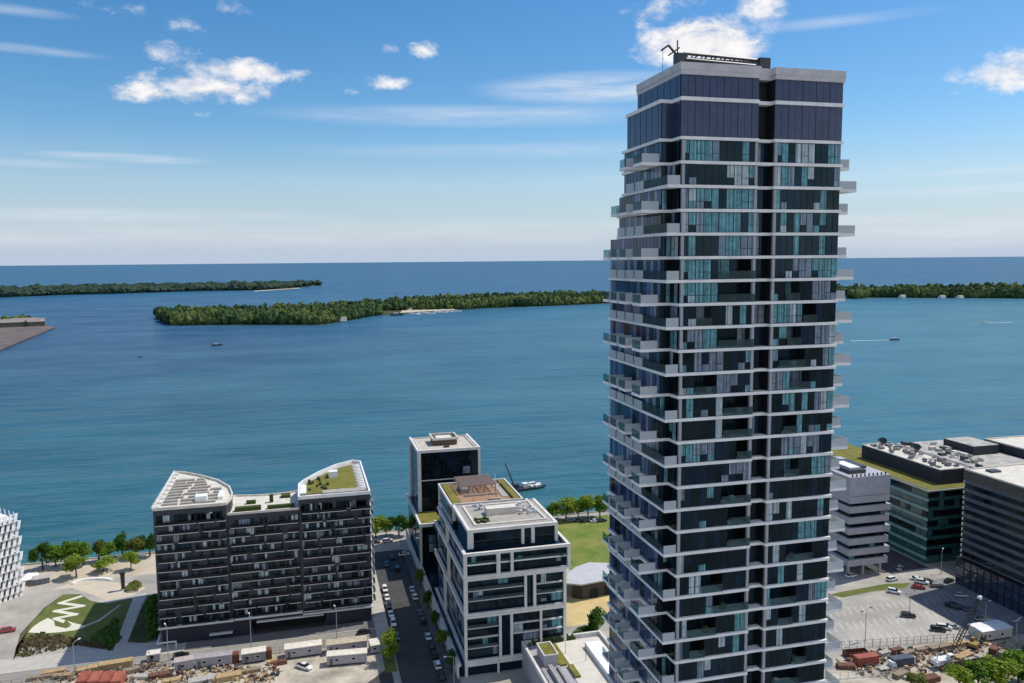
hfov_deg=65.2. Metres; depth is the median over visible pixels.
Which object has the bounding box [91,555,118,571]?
tree
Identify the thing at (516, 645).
window
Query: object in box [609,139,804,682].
balconies
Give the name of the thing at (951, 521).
window
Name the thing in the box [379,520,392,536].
tree
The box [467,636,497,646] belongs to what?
window
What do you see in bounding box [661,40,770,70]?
roof crane
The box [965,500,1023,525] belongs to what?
window
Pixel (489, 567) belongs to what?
window
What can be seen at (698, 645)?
window
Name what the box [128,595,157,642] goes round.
lawn
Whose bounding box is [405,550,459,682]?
pavement
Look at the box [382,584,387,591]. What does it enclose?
parked car
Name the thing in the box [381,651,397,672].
street verge
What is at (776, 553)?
window
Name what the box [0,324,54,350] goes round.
pier
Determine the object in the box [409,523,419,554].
window
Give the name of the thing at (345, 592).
window
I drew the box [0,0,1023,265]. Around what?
sky
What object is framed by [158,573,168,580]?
window
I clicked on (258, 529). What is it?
window
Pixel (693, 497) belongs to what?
window
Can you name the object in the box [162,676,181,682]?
timber stack
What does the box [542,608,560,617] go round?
window
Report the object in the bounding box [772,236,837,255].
window
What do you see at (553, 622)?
window
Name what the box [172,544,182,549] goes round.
window
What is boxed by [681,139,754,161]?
window
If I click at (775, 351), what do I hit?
window
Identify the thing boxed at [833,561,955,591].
road
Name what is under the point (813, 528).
window
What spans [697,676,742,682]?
window
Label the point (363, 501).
window
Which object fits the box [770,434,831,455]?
window
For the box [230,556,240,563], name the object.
window
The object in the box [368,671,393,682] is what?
asphalt pad
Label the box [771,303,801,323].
window
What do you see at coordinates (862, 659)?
shipping container
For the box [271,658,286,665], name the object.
steel stack
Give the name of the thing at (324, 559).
window
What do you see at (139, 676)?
slab stack
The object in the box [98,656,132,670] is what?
timber stack
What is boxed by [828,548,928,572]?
service yard
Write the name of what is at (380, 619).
pavement
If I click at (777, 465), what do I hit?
window
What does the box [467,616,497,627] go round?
window
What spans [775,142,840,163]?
window
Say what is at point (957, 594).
parked car
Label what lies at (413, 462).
window
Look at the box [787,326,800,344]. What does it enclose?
window
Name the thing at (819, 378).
window
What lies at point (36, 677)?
timber stack
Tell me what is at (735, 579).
window
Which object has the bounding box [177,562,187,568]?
window
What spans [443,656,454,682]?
street lamp
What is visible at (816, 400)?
window
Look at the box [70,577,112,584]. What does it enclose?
curved bench
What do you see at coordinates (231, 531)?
window
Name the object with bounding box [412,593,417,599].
parked car
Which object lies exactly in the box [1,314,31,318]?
pier shrubs
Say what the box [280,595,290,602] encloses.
window
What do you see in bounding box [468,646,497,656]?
window
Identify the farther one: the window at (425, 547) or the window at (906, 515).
the window at (906, 515)
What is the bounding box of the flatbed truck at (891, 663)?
[877,659,896,670]
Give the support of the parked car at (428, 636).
on the street
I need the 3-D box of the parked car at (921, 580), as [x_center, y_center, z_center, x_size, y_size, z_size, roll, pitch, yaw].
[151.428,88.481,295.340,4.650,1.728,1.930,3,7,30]
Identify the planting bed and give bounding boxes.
[13,594,131,659]
[125,580,141,592]
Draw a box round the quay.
[15,511,605,565]
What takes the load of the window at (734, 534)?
in the residential tower at (724, 318)
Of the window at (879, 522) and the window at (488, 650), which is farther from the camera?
the window at (879, 522)
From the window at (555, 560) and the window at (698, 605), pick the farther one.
the window at (555, 560)
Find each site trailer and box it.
[146,648,160,662]
[174,654,193,672]
[194,649,232,667]
[241,645,265,663]
[284,639,321,658]
[326,635,366,650]
[326,647,366,665]
[368,638,379,653]
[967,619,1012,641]
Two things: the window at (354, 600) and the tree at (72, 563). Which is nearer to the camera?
the window at (354, 600)
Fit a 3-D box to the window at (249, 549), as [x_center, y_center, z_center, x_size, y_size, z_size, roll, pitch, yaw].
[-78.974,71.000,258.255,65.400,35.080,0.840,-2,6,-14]
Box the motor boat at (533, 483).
[528,481,540,485]
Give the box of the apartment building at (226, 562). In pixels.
[151,460,375,647]
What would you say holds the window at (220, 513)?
in the apartment building at (226, 562)
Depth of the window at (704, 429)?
108.95 m
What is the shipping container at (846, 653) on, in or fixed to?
on the construction ground at (869, 678)
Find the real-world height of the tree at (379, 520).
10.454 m
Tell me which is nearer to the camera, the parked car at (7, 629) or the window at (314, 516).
the window at (314, 516)
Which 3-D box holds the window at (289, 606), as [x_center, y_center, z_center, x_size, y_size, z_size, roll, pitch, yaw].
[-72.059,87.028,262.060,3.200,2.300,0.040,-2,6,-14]
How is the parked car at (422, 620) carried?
on the street
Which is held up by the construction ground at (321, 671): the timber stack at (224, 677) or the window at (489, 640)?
the timber stack at (224, 677)
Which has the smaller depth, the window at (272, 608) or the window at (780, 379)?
the window at (780, 379)
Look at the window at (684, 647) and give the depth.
111.56 m
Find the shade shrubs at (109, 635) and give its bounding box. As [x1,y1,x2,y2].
[90,594,158,646]
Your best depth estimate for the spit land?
3460.40 m
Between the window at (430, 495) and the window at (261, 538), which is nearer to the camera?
the window at (261, 538)
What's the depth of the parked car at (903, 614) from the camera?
267.43 m
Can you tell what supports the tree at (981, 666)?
on the construction ground at (869, 678)
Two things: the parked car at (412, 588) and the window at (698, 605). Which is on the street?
the parked car at (412, 588)
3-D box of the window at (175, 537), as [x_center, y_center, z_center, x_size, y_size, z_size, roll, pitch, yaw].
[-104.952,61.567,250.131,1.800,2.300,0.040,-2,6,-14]
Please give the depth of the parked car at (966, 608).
271.55 m
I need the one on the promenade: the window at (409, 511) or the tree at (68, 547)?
the tree at (68, 547)
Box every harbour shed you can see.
[0,318,25,327]
[26,318,44,326]
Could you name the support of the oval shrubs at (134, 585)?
on the planting bed at (131, 591)
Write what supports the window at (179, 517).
in the apartment building at (226, 562)
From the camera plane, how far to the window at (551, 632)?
238.43 m
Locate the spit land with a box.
[13,285,316,296]
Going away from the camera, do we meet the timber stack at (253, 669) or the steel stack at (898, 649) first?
the timber stack at (253, 669)
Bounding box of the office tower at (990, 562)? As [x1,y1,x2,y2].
[955,463,1023,615]
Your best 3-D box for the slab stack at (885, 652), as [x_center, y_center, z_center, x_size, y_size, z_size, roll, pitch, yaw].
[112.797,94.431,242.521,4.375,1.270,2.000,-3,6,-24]
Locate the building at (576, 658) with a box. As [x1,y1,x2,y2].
[521,630,608,682]
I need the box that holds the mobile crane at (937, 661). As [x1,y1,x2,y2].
[930,595,981,671]
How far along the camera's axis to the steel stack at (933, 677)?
226.69 m
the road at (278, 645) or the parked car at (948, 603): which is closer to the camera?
the road at (278, 645)
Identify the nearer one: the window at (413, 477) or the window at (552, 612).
the window at (552, 612)
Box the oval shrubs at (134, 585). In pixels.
[124,580,141,591]
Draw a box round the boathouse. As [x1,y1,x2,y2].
[335,316,346,321]
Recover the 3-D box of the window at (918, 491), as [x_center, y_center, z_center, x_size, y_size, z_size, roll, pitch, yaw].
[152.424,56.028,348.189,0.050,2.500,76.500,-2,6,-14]
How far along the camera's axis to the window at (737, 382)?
109.48 m
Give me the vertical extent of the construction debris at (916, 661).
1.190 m
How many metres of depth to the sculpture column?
295.04 m
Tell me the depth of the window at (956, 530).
314.79 m
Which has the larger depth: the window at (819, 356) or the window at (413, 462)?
the window at (413, 462)
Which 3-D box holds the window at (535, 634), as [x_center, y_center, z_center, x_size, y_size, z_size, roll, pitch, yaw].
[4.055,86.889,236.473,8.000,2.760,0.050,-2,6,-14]
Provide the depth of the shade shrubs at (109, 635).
262.25 m
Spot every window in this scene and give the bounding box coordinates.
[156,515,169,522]
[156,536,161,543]
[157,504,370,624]
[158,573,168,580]
[159,591,167,597]
[171,590,178,595]
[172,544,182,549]
[173,535,178,541]
[174,514,187,521]
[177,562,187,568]
[181,616,191,623]
[182,571,187,576]
[188,515,196,521]
[191,512,204,520]
[192,578,202,584]
[195,596,205,603]
[200,532,210,537]
[201,514,208,518]
[206,577,216,583]
[207,604,217,610]
[209,511,222,518]
[213,558,223,563]
[213,585,223,592]
[218,540,223,545]
[219,603,226,608]
[229,529,236,534]
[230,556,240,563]
[231,583,241,589]
[232,592,237,598]
[239,519,249,524]
[246,527,253,534]
[250,581,259,588]
[256,526,265,531]
[256,571,263,576]
[257,544,266,549]
[257,553,266,558]
[259,535,266,541]
[270,570,280,576]
[270,605,279,611]
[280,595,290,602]
[287,559,296,564]
[287,603,296,609]
[288,515,293,519]
[289,532,298,537]
[301,503,314,511]
[301,514,308,521]
[304,585,310,590]
[304,594,311,600]
[312,513,319,518]
[312,567,317,572]
[316,531,323,537]
[319,502,331,508]
[319,557,328,562]
[323,512,329,519]
[325,565,330,570]
[325,574,334,580]
[329,529,338,536]
[331,599,340,606]
[332,556,339,562]
[334,564,343,571]
[336,500,348,507]
[336,538,341,543]
[342,529,347,533]
[342,581,351,587]
[343,537,352,544]
[343,589,352,595]
[345,502,354,508]
[352,597,358,602]
[353,499,366,506]
[357,553,366,559]
[359,570,368,576]
[362,544,367,549]
[408,502,418,527]
[408,506,419,538]
[409,515,419,546]
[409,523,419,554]
[411,448,416,463]
[411,456,416,471]
[412,465,417,481]
[412,472,417,488]
[412,480,417,496]
[412,487,417,503]
[421,450,477,460]
[421,457,477,468]
[421,465,477,476]
[421,473,477,484]
[421,484,437,491]
[422,492,437,499]
[422,500,437,507]
[422,507,441,513]
[422,527,432,534]
[422,535,432,543]
[422,544,432,552]
[422,552,432,560]
[438,534,462,589]
[438,541,463,601]
[438,563,463,626]
[438,571,463,636]
[439,581,463,645]
[441,518,462,564]
[467,554,495,563]
[467,564,495,573]
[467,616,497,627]
[467,626,497,637]
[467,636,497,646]
[468,576,522,589]
[468,586,522,599]
[468,596,522,609]
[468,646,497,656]
[473,529,520,545]
[513,611,538,621]
[513,621,538,631]
[513,631,538,640]
[513,641,520,650]
[514,547,565,558]
[514,556,565,568]
[535,525,553,539]
[536,572,561,582]
[536,582,561,591]
[536,592,561,601]
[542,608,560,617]
[542,618,560,627]
[542,628,560,637]
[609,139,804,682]
[675,641,689,659]
[676,549,745,573]
[677,462,747,485]
[678,397,722,417]
[678,655,743,680]
[679,306,695,326]
[679,329,716,349]
[679,575,700,595]
[679,595,712,616]
[679,620,686,638]
[680,236,754,255]
[680,259,717,279]
[680,507,727,529]
[680,529,726,551]
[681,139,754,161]
[681,188,753,208]
[681,212,754,232]
[681,375,693,395]
[681,419,721,440]
[681,441,735,462]
[681,486,720,507]
[682,350,749,372]
[683,282,717,302]
[684,164,755,185]
[687,617,714,632]
[690,639,703,655]
[694,374,715,392]
[696,306,710,325]
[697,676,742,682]
[701,573,721,589]
[704,634,743,655]
[711,305,750,325]
[713,592,743,605]
[715,613,744,633]
[716,373,749,393]
[717,327,752,346]
[718,259,753,278]
[718,282,753,301]
[721,484,748,499]
[722,395,747,412]
[722,418,747,434]
[722,570,745,589]
[727,527,745,541]
[728,506,745,520]
[736,440,747,455]
[762,585,795,600]
[765,648,791,667]
[766,608,777,626]
[766,622,825,646]
[767,560,827,584]
[767,588,769,605]
[768,519,828,541]
[768,544,785,563]
[769,476,829,499]
[769,498,829,520]
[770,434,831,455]
[770,459,784,477]
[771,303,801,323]
[771,390,832,412]
[771,415,781,433]
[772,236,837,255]
[772,281,785,300]
[772,349,777,367]
[772,371,788,390]
[772,667,796,682]
[773,213,838,232]
[773,326,786,345]
[774,189,839,209]
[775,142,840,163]
[775,258,836,277]
[777,166,839,186]
[778,348,804,366]
[778,606,791,622]
[782,414,795,432]
[784,458,797,475]
[785,281,799,299]
[786,541,811,557]
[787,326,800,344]
[789,370,809,387]
[791,602,825,622]
[795,581,826,601]
[796,412,831,432]
[797,663,823,682]
[798,455,830,475]
[799,280,836,299]
[800,325,834,344]
[802,303,815,321]
[804,347,833,366]
[805,643,824,661]
[810,369,833,387]
[811,540,827,558]
[816,303,835,321]
[849,531,884,537]
[849,542,883,548]
[849,552,883,558]
[850,510,885,516]
[850,521,884,527]
[851,501,885,505]
[885,532,925,555]
[888,497,927,516]
[888,506,926,526]
[889,515,926,536]
[890,479,928,497]
[890,487,927,507]
[890,525,925,545]
[926,536,961,546]
[926,546,961,555]
[927,517,962,526]
[927,527,962,536]
[928,498,963,507]
[928,508,963,516]
[929,489,964,497]
[962,550,1023,581]
[963,526,1023,553]
[963,534,1023,563]
[963,542,1023,572]
[964,508,1023,535]
[964,517,1023,544]
[965,483,1023,507]
[965,492,1023,516]
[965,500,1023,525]
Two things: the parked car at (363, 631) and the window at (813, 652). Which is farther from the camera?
the parked car at (363, 631)
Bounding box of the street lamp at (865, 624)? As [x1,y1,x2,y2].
[861,607,871,640]
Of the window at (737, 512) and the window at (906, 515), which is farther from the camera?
the window at (906, 515)
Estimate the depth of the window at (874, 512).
301.37 m
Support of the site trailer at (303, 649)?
on the construction ground at (321, 671)
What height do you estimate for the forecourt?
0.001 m
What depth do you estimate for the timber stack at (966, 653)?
240.48 m
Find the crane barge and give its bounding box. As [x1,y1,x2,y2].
[505,463,532,491]
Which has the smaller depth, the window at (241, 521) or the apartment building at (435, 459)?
the window at (241, 521)
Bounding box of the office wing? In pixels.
[984,435,1023,458]
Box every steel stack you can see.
[148,670,171,679]
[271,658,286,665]
[836,662,855,669]
[889,646,903,654]
[920,672,940,682]
[988,644,998,654]
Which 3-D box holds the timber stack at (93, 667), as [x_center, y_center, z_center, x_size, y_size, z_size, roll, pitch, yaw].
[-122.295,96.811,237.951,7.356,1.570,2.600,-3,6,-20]
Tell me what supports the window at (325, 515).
in the apartment building at (226, 562)
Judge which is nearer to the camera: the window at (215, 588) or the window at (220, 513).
the window at (220, 513)
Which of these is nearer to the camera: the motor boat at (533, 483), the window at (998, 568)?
the window at (998, 568)
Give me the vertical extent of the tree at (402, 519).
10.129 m
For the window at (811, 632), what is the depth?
115.95 m
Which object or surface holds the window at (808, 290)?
in the residential tower at (724, 318)
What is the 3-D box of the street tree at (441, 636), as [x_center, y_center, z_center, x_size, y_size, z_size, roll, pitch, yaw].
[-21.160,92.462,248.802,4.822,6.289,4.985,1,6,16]
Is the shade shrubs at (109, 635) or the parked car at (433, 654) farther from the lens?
the shade shrubs at (109, 635)
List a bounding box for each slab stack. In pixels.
[132,673,148,679]
[187,673,216,682]
[877,649,891,656]
[964,653,985,659]
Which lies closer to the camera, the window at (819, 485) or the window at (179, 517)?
the window at (819, 485)
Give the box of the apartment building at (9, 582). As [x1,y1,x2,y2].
[0,508,24,602]
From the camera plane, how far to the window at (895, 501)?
321.86 m
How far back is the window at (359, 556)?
265.50 m
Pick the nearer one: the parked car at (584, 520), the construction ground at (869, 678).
the construction ground at (869, 678)
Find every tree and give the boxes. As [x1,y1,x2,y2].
[27,541,51,569]
[44,544,67,566]
[55,540,80,558]
[61,553,88,576]
[70,541,92,564]
[91,539,105,559]
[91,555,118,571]
[98,540,116,556]
[113,531,127,557]
[120,551,140,569]
[122,536,146,552]
[139,533,154,555]
[370,515,387,537]
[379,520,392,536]
[380,627,399,661]
[388,514,408,535]
[415,569,425,585]
[422,589,431,608]
[430,610,440,628]
[435,629,451,648]
[445,648,456,670]
[546,502,561,515]
[556,495,577,519]
[572,500,584,517]
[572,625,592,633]
[578,494,595,518]
[587,606,604,630]
[594,494,607,517]
[906,672,927,682]
[943,662,975,682]
[963,658,997,682]
[976,654,1023,682]
[998,648,1023,682]
[1013,662,1023,681]
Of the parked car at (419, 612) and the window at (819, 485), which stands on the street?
the parked car at (419, 612)
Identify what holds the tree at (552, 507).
on the lawn at (588, 544)
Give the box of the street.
[374,541,448,682]
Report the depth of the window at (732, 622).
112.98 m
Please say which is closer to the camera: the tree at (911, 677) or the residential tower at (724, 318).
the residential tower at (724, 318)
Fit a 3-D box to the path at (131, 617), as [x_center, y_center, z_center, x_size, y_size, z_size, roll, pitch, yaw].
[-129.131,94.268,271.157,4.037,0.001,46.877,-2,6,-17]
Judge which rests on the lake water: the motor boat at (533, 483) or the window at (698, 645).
the motor boat at (533, 483)
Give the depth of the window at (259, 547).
257.81 m
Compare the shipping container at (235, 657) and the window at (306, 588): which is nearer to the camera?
the shipping container at (235, 657)
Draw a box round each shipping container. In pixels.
[75,670,91,682]
[87,670,103,682]
[98,670,114,682]
[110,670,125,682]
[232,650,238,663]
[266,646,271,659]
[842,648,868,657]
[852,652,878,666]
[888,653,913,668]
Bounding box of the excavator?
[967,632,984,649]
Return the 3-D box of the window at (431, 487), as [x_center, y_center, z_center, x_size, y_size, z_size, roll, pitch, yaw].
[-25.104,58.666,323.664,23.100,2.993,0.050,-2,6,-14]
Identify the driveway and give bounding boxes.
[253,620,325,633]
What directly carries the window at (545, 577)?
in the apartment building at (494, 579)
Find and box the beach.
[254,288,297,291]
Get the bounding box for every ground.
[0,512,971,682]
[50,642,380,682]
[400,308,454,312]
[824,634,1023,682]
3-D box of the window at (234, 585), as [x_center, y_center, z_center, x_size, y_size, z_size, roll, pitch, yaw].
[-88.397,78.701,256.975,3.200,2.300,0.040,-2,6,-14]
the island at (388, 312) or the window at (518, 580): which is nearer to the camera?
the window at (518, 580)
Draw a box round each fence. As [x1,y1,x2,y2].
[0,635,372,682]
[840,665,925,677]
[841,627,1023,648]
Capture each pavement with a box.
[0,616,374,672]
[51,580,144,599]
[371,558,388,641]
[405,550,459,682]
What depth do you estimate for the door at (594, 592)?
285.43 m
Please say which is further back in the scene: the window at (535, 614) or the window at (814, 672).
the window at (535, 614)
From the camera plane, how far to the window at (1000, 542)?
279.57 m
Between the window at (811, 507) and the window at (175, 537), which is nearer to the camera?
the window at (811, 507)
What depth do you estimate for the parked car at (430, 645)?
248.60 m
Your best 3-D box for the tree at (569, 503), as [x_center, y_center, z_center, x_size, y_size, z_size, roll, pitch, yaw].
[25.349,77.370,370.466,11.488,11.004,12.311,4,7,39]
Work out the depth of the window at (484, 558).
230.70 m
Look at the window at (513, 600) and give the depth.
233.08 m
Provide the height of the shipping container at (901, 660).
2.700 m
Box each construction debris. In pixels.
[33,662,282,682]
[835,640,1023,681]
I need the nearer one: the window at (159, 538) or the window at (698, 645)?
the window at (698, 645)
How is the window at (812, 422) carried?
in the residential tower at (724, 318)
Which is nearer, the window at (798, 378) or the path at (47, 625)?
the window at (798, 378)
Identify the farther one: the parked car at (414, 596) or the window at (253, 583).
the parked car at (414, 596)
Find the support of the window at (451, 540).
in the apartment building at (494, 579)
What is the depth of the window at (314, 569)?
261.93 m
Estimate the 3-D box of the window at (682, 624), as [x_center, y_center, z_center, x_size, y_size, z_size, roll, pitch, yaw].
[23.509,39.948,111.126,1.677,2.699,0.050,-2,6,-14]
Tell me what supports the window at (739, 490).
in the residential tower at (724, 318)
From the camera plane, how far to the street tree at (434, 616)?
260.76 m
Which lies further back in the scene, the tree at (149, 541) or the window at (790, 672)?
the tree at (149, 541)
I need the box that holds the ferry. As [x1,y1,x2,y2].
[390,313,403,315]
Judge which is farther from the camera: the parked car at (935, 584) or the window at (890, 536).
the window at (890, 536)
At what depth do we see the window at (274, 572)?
259.57 m
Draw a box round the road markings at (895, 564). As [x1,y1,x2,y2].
[874,552,917,570]
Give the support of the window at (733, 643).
in the residential tower at (724, 318)
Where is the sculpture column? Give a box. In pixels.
[119,571,124,590]
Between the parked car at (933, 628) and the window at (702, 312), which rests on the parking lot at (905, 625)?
the parked car at (933, 628)
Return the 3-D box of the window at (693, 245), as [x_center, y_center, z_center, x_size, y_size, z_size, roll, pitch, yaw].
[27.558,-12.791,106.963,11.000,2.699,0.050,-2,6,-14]
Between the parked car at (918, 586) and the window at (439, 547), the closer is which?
the window at (439, 547)
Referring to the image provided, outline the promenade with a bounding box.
[15,532,401,586]
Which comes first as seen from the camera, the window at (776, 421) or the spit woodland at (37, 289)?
the window at (776, 421)
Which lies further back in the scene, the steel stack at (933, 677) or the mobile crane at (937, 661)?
the mobile crane at (937, 661)
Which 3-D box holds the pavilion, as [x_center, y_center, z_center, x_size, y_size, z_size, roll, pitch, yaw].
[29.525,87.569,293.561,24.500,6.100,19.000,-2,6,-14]
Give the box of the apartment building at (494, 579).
[406,474,570,678]
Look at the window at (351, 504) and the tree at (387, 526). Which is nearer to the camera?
the window at (351, 504)
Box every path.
[29,595,85,632]
[76,605,119,629]
[113,592,145,650]
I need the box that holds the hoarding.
[944,649,1023,668]
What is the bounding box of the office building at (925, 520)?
[831,437,969,563]
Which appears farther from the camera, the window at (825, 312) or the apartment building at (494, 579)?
the apartment building at (494, 579)
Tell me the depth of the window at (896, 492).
321.24 m
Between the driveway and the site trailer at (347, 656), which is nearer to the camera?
the site trailer at (347, 656)
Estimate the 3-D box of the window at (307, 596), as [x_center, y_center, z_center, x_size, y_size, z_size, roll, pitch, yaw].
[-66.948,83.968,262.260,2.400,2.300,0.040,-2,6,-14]
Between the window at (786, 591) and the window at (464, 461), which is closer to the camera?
the window at (786, 591)
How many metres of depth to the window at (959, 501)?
313.60 m
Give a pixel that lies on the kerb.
(185, 651)
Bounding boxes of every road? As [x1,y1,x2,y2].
[0,629,376,682]
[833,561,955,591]
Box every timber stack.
[27,672,55,681]
[41,667,65,674]
[51,672,71,678]
[76,666,86,672]
[86,663,98,671]
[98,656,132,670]
[124,665,140,674]
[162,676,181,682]
[215,670,241,682]
[239,666,260,673]
[266,658,277,664]
[892,668,908,679]
[900,649,914,654]
[914,644,932,652]
[927,642,951,651]
[950,639,967,647]
[954,649,974,660]
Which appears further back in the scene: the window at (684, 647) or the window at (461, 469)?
the window at (461, 469)
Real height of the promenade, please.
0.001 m
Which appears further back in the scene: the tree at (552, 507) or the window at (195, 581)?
the tree at (552, 507)
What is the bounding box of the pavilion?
[567,562,608,598]
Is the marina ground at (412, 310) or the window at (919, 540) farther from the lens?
the marina ground at (412, 310)
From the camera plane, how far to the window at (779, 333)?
110.61 m
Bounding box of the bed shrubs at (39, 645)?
[16,631,111,657]
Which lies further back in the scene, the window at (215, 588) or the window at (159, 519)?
the window at (215, 588)
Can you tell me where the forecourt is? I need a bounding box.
[184,620,374,650]
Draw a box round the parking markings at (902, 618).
[829,596,1019,647]
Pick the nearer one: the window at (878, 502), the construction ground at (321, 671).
the construction ground at (321, 671)
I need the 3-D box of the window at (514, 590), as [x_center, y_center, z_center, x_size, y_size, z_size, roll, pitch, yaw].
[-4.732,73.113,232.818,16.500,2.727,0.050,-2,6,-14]
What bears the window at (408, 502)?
in the apartment building at (435, 459)
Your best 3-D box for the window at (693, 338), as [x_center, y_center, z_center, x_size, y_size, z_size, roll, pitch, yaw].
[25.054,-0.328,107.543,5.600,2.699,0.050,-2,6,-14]
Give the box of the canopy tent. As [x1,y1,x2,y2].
[17,573,38,580]
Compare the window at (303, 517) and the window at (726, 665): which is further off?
the window at (303, 517)
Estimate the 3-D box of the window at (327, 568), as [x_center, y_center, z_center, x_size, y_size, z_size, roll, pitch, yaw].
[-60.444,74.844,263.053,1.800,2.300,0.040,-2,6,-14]
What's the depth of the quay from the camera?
330.07 m
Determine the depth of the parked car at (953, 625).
259.01 m
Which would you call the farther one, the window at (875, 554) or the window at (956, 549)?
the window at (956, 549)
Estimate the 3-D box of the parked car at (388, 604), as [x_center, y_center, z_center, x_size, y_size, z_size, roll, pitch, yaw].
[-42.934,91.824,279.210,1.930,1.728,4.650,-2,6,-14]
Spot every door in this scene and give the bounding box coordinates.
[590,588,597,597]
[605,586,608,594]
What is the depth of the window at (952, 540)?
315.22 m
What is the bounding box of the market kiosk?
[33,573,49,585]
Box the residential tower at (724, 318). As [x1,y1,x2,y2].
[602,61,856,682]
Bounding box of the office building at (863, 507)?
[828,456,890,574]
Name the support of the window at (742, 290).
in the residential tower at (724, 318)
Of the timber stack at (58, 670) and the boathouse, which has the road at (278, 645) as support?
the timber stack at (58, 670)
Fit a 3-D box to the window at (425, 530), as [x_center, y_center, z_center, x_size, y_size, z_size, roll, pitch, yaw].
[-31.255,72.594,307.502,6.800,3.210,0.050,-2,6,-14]
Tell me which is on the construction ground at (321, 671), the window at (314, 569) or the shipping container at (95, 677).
the shipping container at (95, 677)
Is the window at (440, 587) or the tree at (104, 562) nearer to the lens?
the window at (440, 587)
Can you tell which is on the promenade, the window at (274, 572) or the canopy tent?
the canopy tent
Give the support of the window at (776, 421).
in the residential tower at (724, 318)
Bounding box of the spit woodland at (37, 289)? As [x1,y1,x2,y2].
[0,279,321,296]
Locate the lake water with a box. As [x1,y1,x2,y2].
[0,257,1023,563]
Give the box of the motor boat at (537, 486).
[533,484,545,489]
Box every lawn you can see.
[25,595,130,639]
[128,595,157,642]
[556,515,609,569]
[831,583,909,596]
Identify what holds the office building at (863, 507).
on the ground at (23, 611)
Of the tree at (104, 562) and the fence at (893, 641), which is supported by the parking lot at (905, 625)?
the fence at (893, 641)
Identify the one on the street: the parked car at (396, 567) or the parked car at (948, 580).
the parked car at (396, 567)
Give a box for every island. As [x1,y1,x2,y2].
[169,303,605,324]
[858,297,979,298]
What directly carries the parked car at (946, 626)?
on the parking lot at (905, 625)
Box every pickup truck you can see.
[295,662,312,670]
[974,615,993,621]
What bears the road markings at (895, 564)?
on the service yard at (873, 567)
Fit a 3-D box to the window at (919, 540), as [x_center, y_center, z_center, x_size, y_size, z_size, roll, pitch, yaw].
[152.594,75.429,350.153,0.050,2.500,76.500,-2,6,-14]
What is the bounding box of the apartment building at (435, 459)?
[406,432,480,564]
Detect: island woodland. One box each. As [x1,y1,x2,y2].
[153,289,609,324]
[836,281,1023,298]
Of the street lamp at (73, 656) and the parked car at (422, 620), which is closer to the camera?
the street lamp at (73, 656)
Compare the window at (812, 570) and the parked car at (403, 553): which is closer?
the window at (812, 570)
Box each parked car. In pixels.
[0,626,16,633]
[173,651,188,658]
[356,628,370,634]
[382,538,392,542]
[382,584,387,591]
[384,594,389,600]
[386,600,391,608]
[388,610,394,617]
[390,617,396,626]
[394,565,399,571]
[398,551,409,555]
[409,586,414,591]
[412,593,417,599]
[417,609,423,615]
[419,617,426,623]
[424,632,431,639]
[427,641,434,649]
[430,650,437,658]
[433,660,441,669]
[437,671,445,680]
[566,518,574,522]
[581,518,590,522]
[597,518,606,522]
[845,573,856,577]
[886,575,897,581]
[887,587,901,594]
[896,564,903,570]
[900,611,915,618]
[910,575,921,580]
[911,584,925,589]
[915,577,928,584]
[930,582,944,587]
[930,624,946,632]
[936,622,952,630]
[943,577,954,582]
[944,601,955,606]
[946,623,959,629]
[950,603,964,610]
[953,591,968,597]
[963,606,977,611]
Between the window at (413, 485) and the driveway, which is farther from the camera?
the window at (413, 485)
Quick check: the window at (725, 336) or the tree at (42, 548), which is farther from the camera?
the tree at (42, 548)
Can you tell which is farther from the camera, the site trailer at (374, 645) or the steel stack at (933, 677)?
the site trailer at (374, 645)
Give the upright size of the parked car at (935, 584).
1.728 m
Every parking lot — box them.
[825,592,970,657]
[898,577,1023,635]
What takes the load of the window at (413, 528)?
in the apartment building at (435, 459)
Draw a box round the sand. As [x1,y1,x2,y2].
[566,575,608,626]
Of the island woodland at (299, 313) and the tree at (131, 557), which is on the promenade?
the tree at (131, 557)
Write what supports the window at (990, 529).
in the office tower at (990, 562)
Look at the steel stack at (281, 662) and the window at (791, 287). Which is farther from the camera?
the steel stack at (281, 662)
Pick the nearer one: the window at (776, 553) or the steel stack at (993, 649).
the window at (776, 553)
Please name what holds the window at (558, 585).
in the apartment building at (494, 579)
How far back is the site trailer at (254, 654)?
241.09 m
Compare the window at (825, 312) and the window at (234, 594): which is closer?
the window at (825, 312)
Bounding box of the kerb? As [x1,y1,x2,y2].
[0,628,374,673]
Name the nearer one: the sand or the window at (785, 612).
the window at (785, 612)
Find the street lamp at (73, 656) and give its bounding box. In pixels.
[72,638,80,675]
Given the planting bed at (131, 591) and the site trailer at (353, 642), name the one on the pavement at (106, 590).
the planting bed at (131, 591)
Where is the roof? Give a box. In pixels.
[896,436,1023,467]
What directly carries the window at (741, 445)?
in the residential tower at (724, 318)
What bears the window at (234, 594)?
in the apartment building at (226, 562)
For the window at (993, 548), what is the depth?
279.71 m
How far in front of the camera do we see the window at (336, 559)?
263.40 m

